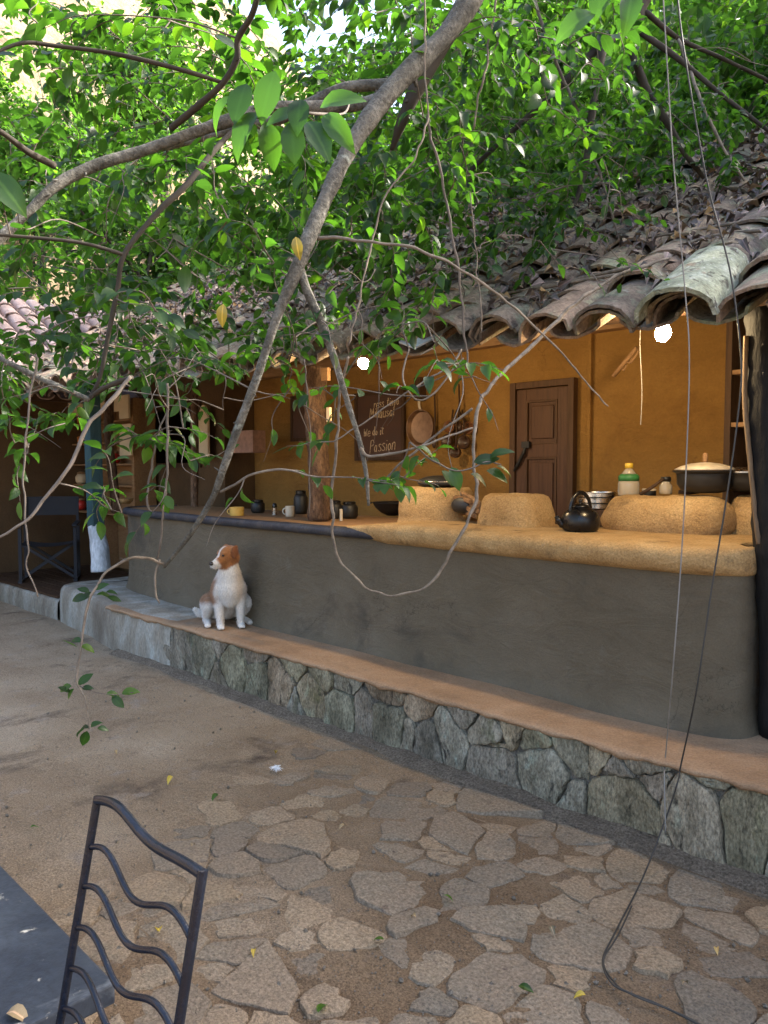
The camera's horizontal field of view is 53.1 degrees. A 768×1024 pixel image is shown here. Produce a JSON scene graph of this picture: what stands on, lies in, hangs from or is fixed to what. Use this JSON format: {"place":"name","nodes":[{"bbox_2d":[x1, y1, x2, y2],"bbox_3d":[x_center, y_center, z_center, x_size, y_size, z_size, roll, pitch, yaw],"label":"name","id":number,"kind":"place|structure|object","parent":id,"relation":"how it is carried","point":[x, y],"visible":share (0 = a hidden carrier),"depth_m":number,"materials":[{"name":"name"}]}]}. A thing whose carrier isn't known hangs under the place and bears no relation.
{"place":"outdoors","nodes":[
{"label":"outdoors","id":0,"kind":"place"},
{"bbox_2d":[0,0,316,308],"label":"hillside","id":1,"kind":"structure","parent":0,"point":[269,39],"depth_m":25.01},
{"bbox_2d":[0,600,767,1023],"bbox_3d":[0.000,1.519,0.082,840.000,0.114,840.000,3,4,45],"label":"ground","id":2,"kind":"structure","parent":0,"point":[320,844],"depth_m":2.82,"materials":[{"name":"stone"}]},
{"bbox_2d":[0,14,32,139],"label":"leafy tree","id":3,"kind":"object","parent":2,"relation":"on","point":[4,61],"visible":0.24,"depth_m":19.41,"materials":[{"name":"green plant"}]},
{"bbox_2d":[0,241,68,303],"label":"leafy tree","id":4,"kind":"object","parent":2,"relation":"on","point":[6,291],"visible":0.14,"depth_m":16.02,"materials":[{"name":"green plant"}]},
{"bbox_2d":[0,866,114,1023],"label":"table","id":5,"kind":"object","parent":2,"relation":"on","point":[34,940],"visible":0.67,"depth_m":1.64,"materials":[{"name":"stone"}]},
{"bbox_2d":[6,1003,27,1021],"bbox_3d":[-0.710,0.978,1.489,0.050,0.030,0.030,6,10,10],"label":"fallen leaf","id":6,"kind":"object","parent":5,"relation":"on","point":[18,1011],"visible":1,"depth_m":1.49,"materials":[{"name":"plant"}]},
{"bbox_2d":[0,565,128,619],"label":"porch step","id":7,"kind":"object","parent":2,"relation":"on","point":[49,583],"visible":0.43,"depth_m":8.65,"materials":[{"name":"concrete"}]},
{"bbox_2d":[18,496,80,583],"bbox_3d":[-3.897,0.307,8.965,0.635,0.960,0.575,-1,3,-17],"label":"director chair","id":8,"kind":"object","parent":7,"relation":"on","point":[59,505],"visible":0.78,"depth_m":9.09,"materials":[{"name":"black fabric"}]},
{"bbox_2d":[68,396,156,568],"bbox_3d":[-3.566,-0.376,9.839,2.083,2.206,0.320,3,4,45],"label":"display cabinet","id":9,"kind":"object","parent":7,"relation":"on","point":[133,485],"visible":0.24,"depth_m":9.57,"materials":[{"name":"brown wood"}]},
{"bbox_2d":[75,471,85,483],"bbox_3d":[-4.070,-0.464,10.325,0.160,0.167,0.160,3,4,45],"label":"cabinet jar","id":10,"kind":"object","parent":9,"relation":"on","point":[80,477],"visible":0.91,"depth_m":10.27,"materials":[{"name":"ceramic"}]},
{"bbox_2d":[79,498,86,509],"bbox_3d":[-4.098,-0.112,10.372,0.160,0.167,0.160,3,4,45],"label":"cabinet jar","id":11,"kind":"object","parent":9,"relation":"on","point":[82,504],"visible":0.66,"depth_m":10.33,"materials":[{"name":"red ceramic"}]},
{"bbox_2d":[114,450,120,463],"bbox_3d":[-3.382,-0.688,9.624,0.160,0.167,0.160,3,4,45],"label":"cabinet jar","id":12,"kind":"object","parent":9,"relation":"on","point":[117,455],"visible":0.39,"depth_m":9.59,"materials":[{"name":"red ceramic"}]},
{"bbox_2d":[109,498,133,503],"bbox_3d":[-2.905,-0.121,8.497,0.260,0.060,0.257,3,4,45],"label":"clay dish","id":13,"kind":"object","parent":9,"relation":"in","point":[126,500],"visible":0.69,"depth_m":8.43,"materials":[{"name":"ceramic"}]},
{"bbox_2d":[0,295,138,572],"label":"tiled wing","id":14,"kind":"structure","parent":2,"relation":"on","point":[45,472],"depth_m":10.00,"materials":[{"name":"wood"}]},
{"bbox_2d":[0,71,166,303],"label":"leafy tree","id":15,"kind":"object","parent":2,"relation":"on","point":[53,149],"visible":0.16,"depth_m":17.68,"materials":[{"name":"green plant"}]},
{"bbox_2d":[56,795,207,1023],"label":"metal chair","id":16,"kind":"object","parent":2,"relation":"on","point":[185,863],"visible":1,"depth_m":1.31,"materials":[{"name":"black metal"}]},
{"bbox_2d":[0,107,268,311],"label":"leafy tree","id":17,"kind":"object","parent":2,"relation":"on","point":[79,211],"visible":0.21,"depth_m":14.39,"materials":[{"name":"green plant"}]},
{"bbox_2d":[42,1,248,217],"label":"leafy tree","id":18,"kind":"object","parent":2,"relation":"on","point":[154,69],"visible":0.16,"depth_m":21.13,"materials":[{"name":"green plant"}]},
{"bbox_2d":[167,775,172,784],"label":"fallen leaf","id":19,"kind":"object","parent":2,"relation":"on","point":[169,777],"visible":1,"depth_m":3.68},
{"bbox_2d":[193,256,251,279],"bbox_3d":[-0.948,-1.224,10.361,3.803,4.532,4.635,3,4,45],"label":"tall bush","id":20,"kind":"object","parent":2,"relation":"on","point":[212,269],"depth_m":9.70,"materials":[{"name":"green plant"}]},
{"bbox_2d":[269,765,281,771],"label":"feather tuft","id":21,"kind":"object","parent":2,"relation":"on","point":[276,767],"visible":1,"depth_m":3.83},
{"bbox_2d":[136,140,417,286],"bbox_3d":[-0.952,-2.906,14.345,7.591,7.595,7.235,3,4,45],"label":"leafy tree","id":22,"kind":"object","parent":2,"relation":"on","point":[215,266],"depth_m":13.10,"materials":[{"name":"green plant"}]},
{"bbox_2d":[316,1003,326,1011],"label":"fallen leaf","id":23,"kind":"object","parent":2,"relation":"on","point":[320,1006],"visible":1,"depth_m":2.12,"materials":[{"name":"plant"}]},
{"bbox_2d":[0,0,651,745],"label":"overhanging tree","id":24,"kind":"object","parent":2,"relation":"on","point":[262,118],"visible":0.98,"depth_m":2.65,"materials":[{"name":"green plant"}]},
{"bbox_2d":[146,413,165,511],"bbox_3d":[-0.738,-0.169,2.503,0.075,0.335,0.022,-1,3,-14],"label":"hanging vine","id":25,"kind":"object","parent":24,"relation":"hanging from","point":[149,477],"visible":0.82,"depth_m":2.50,"materials":[{"name":"brown plant"}]},
{"bbox_2d":[216,304,226,327],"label":"yellow leaf","id":26,"kind":"object","parent":24,"relation":"hanging from","point":[221,313],"visible":1,"depth_m":2.20,"materials":[{"name":"plant"}]},
{"bbox_2d":[291,237,302,259],"bbox_3d":[-0.245,-0.756,2.195,0.023,0.064,0.032,3,4,45],"label":"yellow leaf","id":27,"kind":"object","parent":24,"relation":"hanging from","point":[297,246],"visible":1,"depth_m":2.20,"materials":[{"name":"plant"}]},
{"bbox_2d":[304,359,310,512],"bbox_3d":[-0.257,-0.256,2.603,0.018,0.521,0.036,-2,4,-31],"label":"hanging vine","id":28,"kind":"object","parent":24,"relation":"hanging from","point":[310,438],"visible":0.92,"depth_m":2.60,"materials":[{"name":"brown plant"}]},
{"bbox_2d":[348,0,428,345],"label":"hanging vine","id":29,"kind":"object","parent":24,"relation":"hanging from","point":[413,161],"visible":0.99,"depth_m":2.30,"materials":[{"name":"plant"}]},
{"bbox_2d":[426,114,468,377],"bbox_3d":[0.218,-0.907,2.642,0.159,0.877,0.034,-1,3,-20],"label":"hanging vine","id":30,"kind":"object","parent":24,"relation":"hanging from","point":[447,206],"visible":0.91,"depth_m":2.63,"materials":[{"name":"brown plant"}]},
{"bbox_2d":[469,193,481,332],"bbox_3d":[0.338,-0.908,2.801,0.059,0.512,0.014,3,4,41],"label":"hanging vine","id":31,"kind":"object","parent":24,"relation":"hanging from","point":[477,258],"visible":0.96,"depth_m":2.80,"materials":[{"name":"plant"}]},
{"bbox_2d":[473,0,496,129],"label":"hanging vine","id":32,"kind":"object","parent":24,"relation":"hanging from","point":[485,70],"visible":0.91,"depth_m":2.80,"materials":[{"name":"plant"}]},
{"bbox_2d":[330,257,668,596],"bbox_3d":[0.556,-0.405,2.821,1.687,1.327,0.222,-2,4,-35],"label":"hanging vine","id":33,"kind":"object","parent":24,"relation":"hanging from","point":[540,337],"visible":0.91,"depth_m":2.55,"materials":[{"name":"plant"}]},
{"bbox_2d":[602,0,741,1023],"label":"dangling rope","id":34,"kind":"object","parent":24,"relation":"hanging from","point":[613,983],"visible":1,"depth_m":2.70,"materials":[{"name":"fabric"}]},
{"bbox_2d":[663,0,689,831],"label":"dangling rope","id":35,"kind":"object","parent":24,"relation":"hanging from","point":[688,405],"visible":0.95,"depth_m":2.75,"materials":[{"name":"fabric"}]},
{"bbox_2d":[248,22,477,223],"bbox_3d":[0.181,-5.597,19.595,7.417,12.086,7.555,0,3,-9],"label":"leafy tree","id":36,"kind":"object","parent":2,"relation":"on","point":[343,75],"visible":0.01,"depth_m":17.55,"materials":[{"name":"green plant"}]},
{"bbox_2d":[0,0,767,385],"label":"leaning tree","id":37,"kind":"object","parent":2,"relation":"on","point":[624,148],"visible":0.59,"depth_m":4.14,"materials":[{"name":"green plant"}]},
{"bbox_2d":[1,643,767,1023],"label":"grit","id":38,"kind":"object","parent":2,"relation":"on","point":[747,979],"visible":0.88,"depth_m":2.58,"materials":[{"name":"gravel"}]},
{"bbox_2d":[7,130,767,738],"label":"kitchen building","id":39,"kind":"structure","parent":2,"relation":"on","point":[563,432],"depth_m":5.35,"materials":[{"name":"orange paint"}]},
{"bbox_2d":[83,388,110,571],"bbox_3d":[-3.057,-0.361,8.169,0.333,2.004,0.202,3,4,45],"label":"painted post","id":40,"kind":"object","parent":39,"relation":"on","point":[100,554],"visible":0.72,"depth_m":8.14,"materials":[{"name":"teal paint"}]},
{"bbox_2d":[119,394,129,418],"bbox_3d":[-3.013,-1.220,8.918,0.233,0.274,0.025,3,4,45],"label":"cream plank","id":41,"kind":"object","parent":39,"relation":"attached to","point":[124,407],"visible":0.84,"depth_m":8.89,"materials":[{"name":"paint"}]},
{"bbox_2d":[119,424,132,455],"bbox_3d":[-2.996,-0.838,8.921,0.283,0.362,0.025,3,4,45],"label":"cream plank","id":42,"kind":"object","parent":39,"relation":"on","point":[124,451],"visible":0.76,"depth_m":8.90,"materials":[{"name":"paint"}]},
{"bbox_2d":[155,401,201,467],"bbox_3d":[-2.578,-0.895,9.053,1.553,0.742,0.027,3,4,45],"label":"window frame","id":43,"kind":"structure","parent":39,"relation":"in","point":[178,465],"depth_m":8.85,"materials":[{"name":"brown wood"}]},
{"bbox_2d":[199,405,209,456],"bbox_3d":[-1.941,-0.867,8.288,0.177,0.571,0.025,3,4,45],"label":"rounded board","id":44,"kind":"object","parent":39,"relation":"in","point":[204,446],"visible":0.51,"depth_m":8.26,"materials":[{"name":"beige paint"}]},
{"bbox_2d":[231,430,265,452],"bbox_3d":[-1.375,-0.709,7.765,0.382,0.221,0.155,3,4,45],"label":"wall box","id":45,"kind":"object","parent":39,"relation":"attached to","point":[250,441],"visible":0.85,"depth_m":7.64,"materials":[{"name":"wood"}]},
{"bbox_2d":[290,396,305,441],"bbox_3d":[-0.841,-0.954,7.818,0.334,0.464,0.028,3,4,45],"label":"chalkboard","id":46,"kind":"object","parent":39,"relation":"attached to","point":[297,428],"visible":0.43,"depth_m":7.87,"materials":[{"name":"brown wood"}]},
{"bbox_2d":[354,355,368,368],"bbox_3d":[-0.146,-1.011,4.937,0.084,0.196,0.176,-1,3,-11],"label":"light bulb","id":47,"kind":"object","parent":39,"relation":"attached to","point":[362,363],"visible":0.73,"depth_m":4.87,"materials":[{"name":"beige"}]},
{"bbox_2d":[354,389,405,460],"bbox_3d":[-0.044,-0.788,7.029,0.642,0.632,0.028,3,4,45],"label":"chalkboard","id":48,"kind":"object","parent":39,"relation":"attached to","point":[391,436],"visible":0.88,"depth_m":7.00,"materials":[{"name":"brown wood"}]},
{"bbox_2d":[26,125,767,375],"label":"dead leaves","id":49,"kind":"object","parent":39,"relation":"on","point":[760,176],"visible":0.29,"depth_m":4.35,"materials":[{"name":"brown plant"}]},
{"bbox_2d":[358,301,454,328],"bbox_3d":[0.128,-1.102,4.272,0.646,0.100,0.032,2,4,29],"label":"dry stick","id":50,"kind":"object","parent":39,"relation":"on","point":[451,303],"visible":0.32,"depth_m":4.16,"materials":[{"name":"wood"}]},
{"bbox_2d":[412,377,425,400],"bbox_3d":[0.292,-1.062,6.625,0.075,0.200,0.131,3,4,45],"label":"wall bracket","id":51,"kind":"object","parent":39,"relation":"attached to","point":[422,389],"depth_m":6.61,"materials":[{"name":"brown wood"}]},
{"bbox_2d":[406,401,433,445],"bbox_3d":[0.321,-0.804,6.655,0.314,0.457,0.067,3,4,45],"label":"hanging pan","id":52,"kind":"object","parent":51,"relation":"hanging from","point":[419,426],"visible":0.88,"depth_m":6.69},
{"bbox_2d":[432,394,435,447],"bbox_3d":[0.425,-0.780,6.504,0.048,0.478,0.028,3,4,45],"label":"ladle","id":53,"kind":"object","parent":39,"relation":"hanging from","point":[433,439],"visible":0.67,"depth_m":6.50,"materials":[{"name":"brown wood"}]},
{"bbox_2d":[441,410,453,445],"bbox_3d":[0.537,-0.693,6.392,0.078,0.314,0.111,-2,4,-35],"label":"ladle","id":54,"kind":"object","parent":39,"relation":"hanging from","point":[450,442],"visible":0.72,"depth_m":6.37,"materials":[{"name":"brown wood"}]},
{"bbox_2d":[443,409,456,432],"bbox_3d":[0.553,-0.742,6.287,0.124,0.190,0.081,3,4,45],"label":"ladle","id":55,"kind":"object","parent":39,"relation":"hanging from","point":[447,429],"visible":0.77,"depth_m":6.29,"materials":[{"name":"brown wood"}]},
{"bbox_2d":[450,413,461,457],"bbox_3d":[0.590,-0.621,6.229,0.092,0.367,0.077,3,4,45],"label":"ladle","id":56,"kind":"object","parent":39,"relation":"hanging from","point":[455,452],"visible":0.97,"depth_m":6.22,"materials":[{"name":"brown wood"}]},
{"bbox_2d":[453,384,462,432],"bbox_3d":[0.611,-0.845,6.283,0.078,0.402,0.106,-2,4,-30],"label":"ladle","id":57,"kind":"object","parent":39,"relation":"hanging from","point":[459,425],"visible":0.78,"depth_m":6.26,"materials":[{"name":"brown wood"}]},
{"bbox_2d":[457,409,470,448],"bbox_3d":[0.657,-0.669,6.216,0.118,0.325,0.080,3,4,45],"label":"ladle","id":58,"kind":"object","parent":39,"relation":"hanging from","point":[464,441],"visible":0.99,"depth_m":6.22,"materials":[{"name":"brown metal"}]},
{"bbox_2d":[460,412,473,434],"bbox_3d":[0.665,-0.738,6.264,0.169,0.213,0.078,2,4,29],"label":"ladle","id":59,"kind":"object","parent":39,"relation":"hanging from","point":[468,424],"visible":0.62,"depth_m":6.25,"materials":[{"name":"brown wood"}]},
{"bbox_2d":[451,265,632,299],"bbox_3d":[0.742,-1.125,3.841,1.091,0.050,0.066,3,4,41],"label":"dry stick","id":60,"kind":"object","parent":39,"relation":"on","point":[612,271],"visible":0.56,"depth_m":3.64,"materials":[{"name":"wood"}]},
{"bbox_2d":[509,377,577,523],"bbox_3d":[1.188,-0.082,5.822,0.565,1.815,0.095,3,4,45],"label":"door","id":61,"kind":"structure","parent":39,"relation":"in","point":[543,420],"depth_m":5.77,"materials":[{"name":"brown wood"}]},
{"bbox_2d":[512,273,637,296],"bbox_3d":[0.900,-1.085,3.641,0.657,0.037,0.043,3,4,41],"label":"dry stick","id":62,"kind":"object","parent":39,"relation":"on","point":[586,279],"visible":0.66,"depth_m":3.62,"materials":[{"name":"wood"}]},
{"bbox_2d":[612,346,638,377],"bbox_3d":[1.406,-0.876,4.476,0.182,0.169,0.050,3,4,45],"label":"peg stick","id":63,"kind":"object","parent":39,"relation":"hanging from","point":[625,361],"visible":1,"depth_m":4.46,"materials":[{"name":"brown wood"}]},
{"bbox_2d":[640,330,641,424],"bbox_3d":[1.268,-0.668,3.792,0.019,0.475,0.004,3,4,45],"label":"string","id":64,"kind":"object","parent":39,"relation":"hanging from","point":[641,383],"visible":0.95,"depth_m":3.79,"materials":[{"name":"fabric"}]},
{"bbox_2d":[655,325,670,341],"bbox_3d":[1.294,-0.863,3.492,0.070,0.187,0.178,3,4,45],"label":"light bulb","id":65,"kind":"object","parent":39,"relation":"attached to","point":[663,334],"visible":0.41,"depth_m":3.43,"materials":[{"name":"beige"}]},
{"bbox_2d":[647,215,767,238],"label":"dry stick","id":66,"kind":"object","parent":39,"relation":"on","point":[715,226],"visible":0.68,"depth_m":3.62,"materials":[{"name":"wood"}]},
{"bbox_2d":[677,227,767,246],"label":"dry stick","id":67,"kind":"object","parent":39,"relation":"on","point":[756,230],"visible":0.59,"depth_m":3.38,"materials":[{"name":"wood"}]},
{"bbox_2d":[722,317,750,503],"bbox_3d":[2.264,-0.066,4.456,0.437,2.450,0.400,3,4,45],"label":"shelf rack","id":68,"kind":"object","parent":39,"relation":"on","point":[732,376],"visible":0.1,"depth_m":4.44,"materials":[{"name":"brown wood"}]},
{"bbox_2d":[60,576,767,876],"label":"stone bench","id":69,"kind":"object","parent":2,"relation":"on","point":[582,760],"visible":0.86,"depth_m":3.71,"materials":[{"name":"stone"}]},
{"bbox_2d":[192,544,252,629],"bbox_3d":[-1.177,0.525,5.706,0.406,0.610,0.536,-2,3,-27],"label":"dog","id":70,"kind":"object","parent":69,"relation":"on","point":[227,596],"visible":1,"depth_m":5.51},
{"bbox_2d":[123,486,759,738],"bbox_3d":[-0.313,0.321,5.665,6.132,1.045,1.107,3,4,45],"label":"clay counter","id":71,"kind":"object","parent":69,"relation":"on","point":[523,592],"visible":0.79,"depth_m":4.03,"materials":[{"name":"grey concrete"}]},
{"bbox_2d":[227,507,243,515],"bbox_3d":[-1.198,-0.005,6.241,0.123,0.072,0.117,3,4,45],"label":"mug","id":72,"kind":"object","parent":71,"relation":"on","point":[236,511],"visible":1,"depth_m":6.19,"materials":[{"name":"yellow ceramic"}]},
{"bbox_2d":[251,499,264,512],"bbox_3d":[-1.099,-0.051,6.692,0.120,0.115,0.120,3,4,45],"label":"storage jar","id":73,"kind":"object","parent":71,"relation":"on","point":[257,505],"visible":0.97,"depth_m":6.65,"materials":[{"name":"black ceramic"}]},
{"bbox_2d":[272,503,276,514],"bbox_3d":[-0.906,-0.025,6.359,0.046,0.100,0.046,3,4,45],"label":"pepper pot","id":74,"kind":"object","parent":71,"relation":"on","point":[274,508],"visible":1,"depth_m":6.34,"materials":[{"name":"metal"}]},
{"bbox_2d":[282,506,294,516],"bbox_3d":[-0.758,-0.005,6.136,0.086,0.085,0.080,3,4,45],"label":"mug","id":75,"kind":"object","parent":71,"relation":"on","point":[289,511],"visible":1,"depth_m":6.11,"materials":[{"name":"white ceramic"}]},
{"bbox_2d":[294,490,307,513],"bbox_3d":[-0.705,-0.083,6.509,0.120,0.200,0.120,3,4,45],"label":"storage jar","id":76,"kind":"object","parent":71,"relation":"on","point":[301,501],"visible":0.97,"depth_m":6.46,"materials":[{"name":"black ceramic"}]},
{"bbox_2d":[331,500,341,518],"bbox_3d":[-0.373,-0.020,5.896,0.110,0.140,0.110,3,4,45],"label":"storage jar","id":77,"kind":"object","parent":71,"relation":"on","point":[337,505],"visible":0.58,"depth_m":5.85,"materials":[{"name":"black ceramic"}]},
{"bbox_2d":[340,509,342,520],"bbox_3d":[-0.314,0.015,5.626,0.024,0.100,0.023,3,4,45],"label":"candle","id":78,"kind":"object","parent":71,"relation":"on","point":[341,514],"visible":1,"depth_m":5.62,"materials":[{"name":"white wax"}]},
{"bbox_2d":[342,501,357,518],"bbox_3d":[-0.266,-0.015,5.902,0.130,0.130,0.130,3,4,45],"label":"storage jar","id":79,"kind":"object","parent":71,"relation":"on","point":[350,509],"visible":0.95,"depth_m":5.85,"materials":[{"name":"ceramic"}]},
{"bbox_2d":[370,501,398,515],"bbox_3d":[0.076,-0.027,6.161,0.344,0.108,0.344,3,4,45],"label":"wok","id":80,"kind":"object","parent":71,"relation":"on","point":[389,508],"visible":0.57,"depth_m":6.06,"materials":[{"name":"metal"}]},
{"bbox_2d":[416,475,453,486],"bbox_3d":[0.371,-0.208,5.169,0.306,0.075,0.304,3,4,45],"label":"frying pan","id":81,"kind":"object","parent":71,"relation":"on","point":[439,480],"visible":0.66,"depth_m":5.05,"materials":[{"name":"metal"}]},
{"bbox_2d":[453,495,472,503],"bbox_3d":[0.474,-0.081,4.846,0.030,0.047,0.406,-1,3,-15],"label":"firewood stick","id":82,"kind":"object","parent":71,"relation":"on","point":[468,500],"visible":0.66,"depth_m":4.70,"materials":[{"name":"wood"}]},
{"bbox_2d":[464,512,476,517],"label":"firewood stick","id":83,"kind":"object","parent":71,"relation":"on","point":[474,515],"visible":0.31,"depth_m":4.64,"materials":[{"name":"wood"}]},
{"bbox_2d":[461,491,480,504],"bbox_3d":[0.533,-0.082,4.786,0.040,0.084,0.351,-1,3,-10],"label":"firewood stick","id":84,"kind":"object","parent":71,"relation":"on","point":[466,495],"visible":0.62,"depth_m":4.75,"materials":[{"name":"wood"}]},
{"bbox_2d":[466,506,475,513],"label":"firewood stick","id":85,"kind":"object","parent":71,"relation":"on","point":[468,509],"visible":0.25,"depth_m":4.67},
{"bbox_2d":[554,490,599,531],"bbox_3d":[1.043,-0.006,4.080,0.205,0.218,0.203,3,4,45],"label":"kettle","id":86,"kind":"object","parent":71,"relation":"on","point":[580,517],"visible":1,"depth_m":4.02,"materials":[{"name":"black metal"}]},
{"bbox_2d":[594,509,604,526],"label":"wooden block","id":87,"kind":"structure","parent":71,"relation":"on","point":[600,512],"depth_m":4.41,"materials":[{"name":"brown wood"}]},
{"bbox_2d":[575,491,616,508],"bbox_3d":[1.252,-0.070,4.521,0.248,0.096,0.247,3,4,45],"label":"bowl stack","id":88,"kind":"object","parent":87,"relation":"on","point":[600,500],"visible":0.58,"depth_m":4.42,"materials":[{"name":"metal"}]},
{"bbox_2d":[618,463,639,495],"bbox_3d":[1.387,-0.184,4.351,0.120,0.187,0.120,3,4,45],"label":"glass bottle","id":89,"kind":"object","parent":71,"relation":"on","point":[628,480],"visible":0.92,"depth_m":4.31,"materials":[{"name":"beige"}]},
{"bbox_2d":[642,488,655,495],"bbox_3d":[1.495,-0.111,4.332,0.078,0.042,0.077,3,4,45],"label":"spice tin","id":90,"kind":"object","parent":71,"relation":"on","point":[652,492],"visible":0.61,"depth_m":4.30,"materials":[{"name":"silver metal"}]},
{"bbox_2d":[639,478,663,494],"bbox_3d":[1.478,-0.139,4.241,0.131,0.102,0.022,1,3,21],"label":"stirring stick","id":91,"kind":"object","parent":71,"relation":"on","point":[648,489],"visible":0.95,"depth_m":4.24,"materials":[{"name":"brown wood"}]},
{"bbox_2d":[659,477,672,493],"bbox_3d":[1.556,-0.147,4.241,0.070,0.096,0.069,3,4,45],"label":"glass jar","id":92,"kind":"object","parent":71,"relation":"on","point":[665,486],"visible":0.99,"depth_m":4.21,"materials":[{"name":"beige"}]},
{"bbox_2d":[678,490,697,494],"bbox_3d":[1.625,-0.105,4.096,0.105,0.026,0.022,1,3,16],"label":"stirring stick","id":93,"kind":"object","parent":71,"relation":"on","point":[682,492],"visible":0.59,"depth_m":4.09,"materials":[{"name":"brown wood"}]},
{"bbox_2d":[672,453,735,492],"bbox_3d":[1.687,-0.206,4.035,0.322,0.210,0.322,3,4,45],"label":"cooking pot","id":94,"kind":"object","parent":71,"relation":"on","point":[705,476],"visible":0.92,"depth_m":3.93,"materials":[{"name":"black metal"}]},
{"bbox_2d":[730,467,749,491],"bbox_3d":[1.886,-0.170,3.980,0.262,0.128,0.260,3,4,45],"label":"cooking pot","id":95,"kind":"object","parent":71,"relation":"on","point":[740,479],"visible":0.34,"depth_m":3.90,"materials":[{"name":"metal"}]},
{"bbox_2d":[109,649,767,899],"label":"soil bank","id":96,"kind":"structure","parent":2,"relation":"on","point":[625,836],"depth_m":3.53,"materials":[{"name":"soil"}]},
{"bbox_2d":[262,38,616,255],"bbox_3d":[0.852,-2.860,11.806,6.044,7.571,6.156,-1,3,-17],"label":"leafy tree","id":97,"kind":"object","parent":2,"relation":"on","point":[382,139],"depth_m":10.66,"materials":[{"name":"green plant"}]},
{"bbox_2d":[519,983,533,992],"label":"fallen leaf","id":98,"kind":"object","parent":2,"relation":"on","point":[525,986],"visible":1,"depth_m":2.19,"materials":[{"name":"plant"}]},
{"bbox_2d":[415,0,662,168],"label":"leafy tree","id":99,"kind":"object","parent":2,"relation":"on","point":[499,2],"visible":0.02,"depth_m":14.06,"materials":[{"name":"green plant"}]},
{"bbox_2d":[549,925,554,936],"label":"fallen leaf","id":100,"kind":"object","parent":2,"relation":"on","point":[552,928],"visible":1,"depth_m":2.46,"materials":[{"name":"plant"}]},
{"bbox_2d":[574,990,584,997],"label":"fallen leaf","id":101,"kind":"object","parent":2,"relation":"on","point":[579,993],"visible":1,"depth_m":2.17,"materials":[{"name":"plant"}]},
{"bbox_2d":[409,0,763,213],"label":"leafy tree","id":102,"kind":"object","parent":2,"relation":"on","point":[563,97],"visible":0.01,"depth_m":9.35,"materials":[{"name":"green plant"}]},
{"bbox_2d":[501,95,767,208],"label":"tall bush","id":103,"kind":"object","parent":2,"relation":"on","point":[565,169],"depth_m":6.17,"materials":[{"name":"green plant"}]},
{"bbox_2d":[518,0,767,173],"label":"leafy tree","id":104,"kind":"object","parent":2,"relation":"on","point":[706,19],"visible":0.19,"depth_m":6.15,"materials":[{"name":"green plant"}]},
{"bbox_2d":[226,0,739,148],"label":"sky","id":105,"kind":"structure","parent":0,"point":[339,25],"materials":[{"name":"white"}]},
{"bbox_2d":[405,0,619,115],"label":"leafy tree","id":106,"kind":"object","parent":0,"point":[451,1],"depth_m":20.77,"materials":[{"name":"green plant"}]}
]}

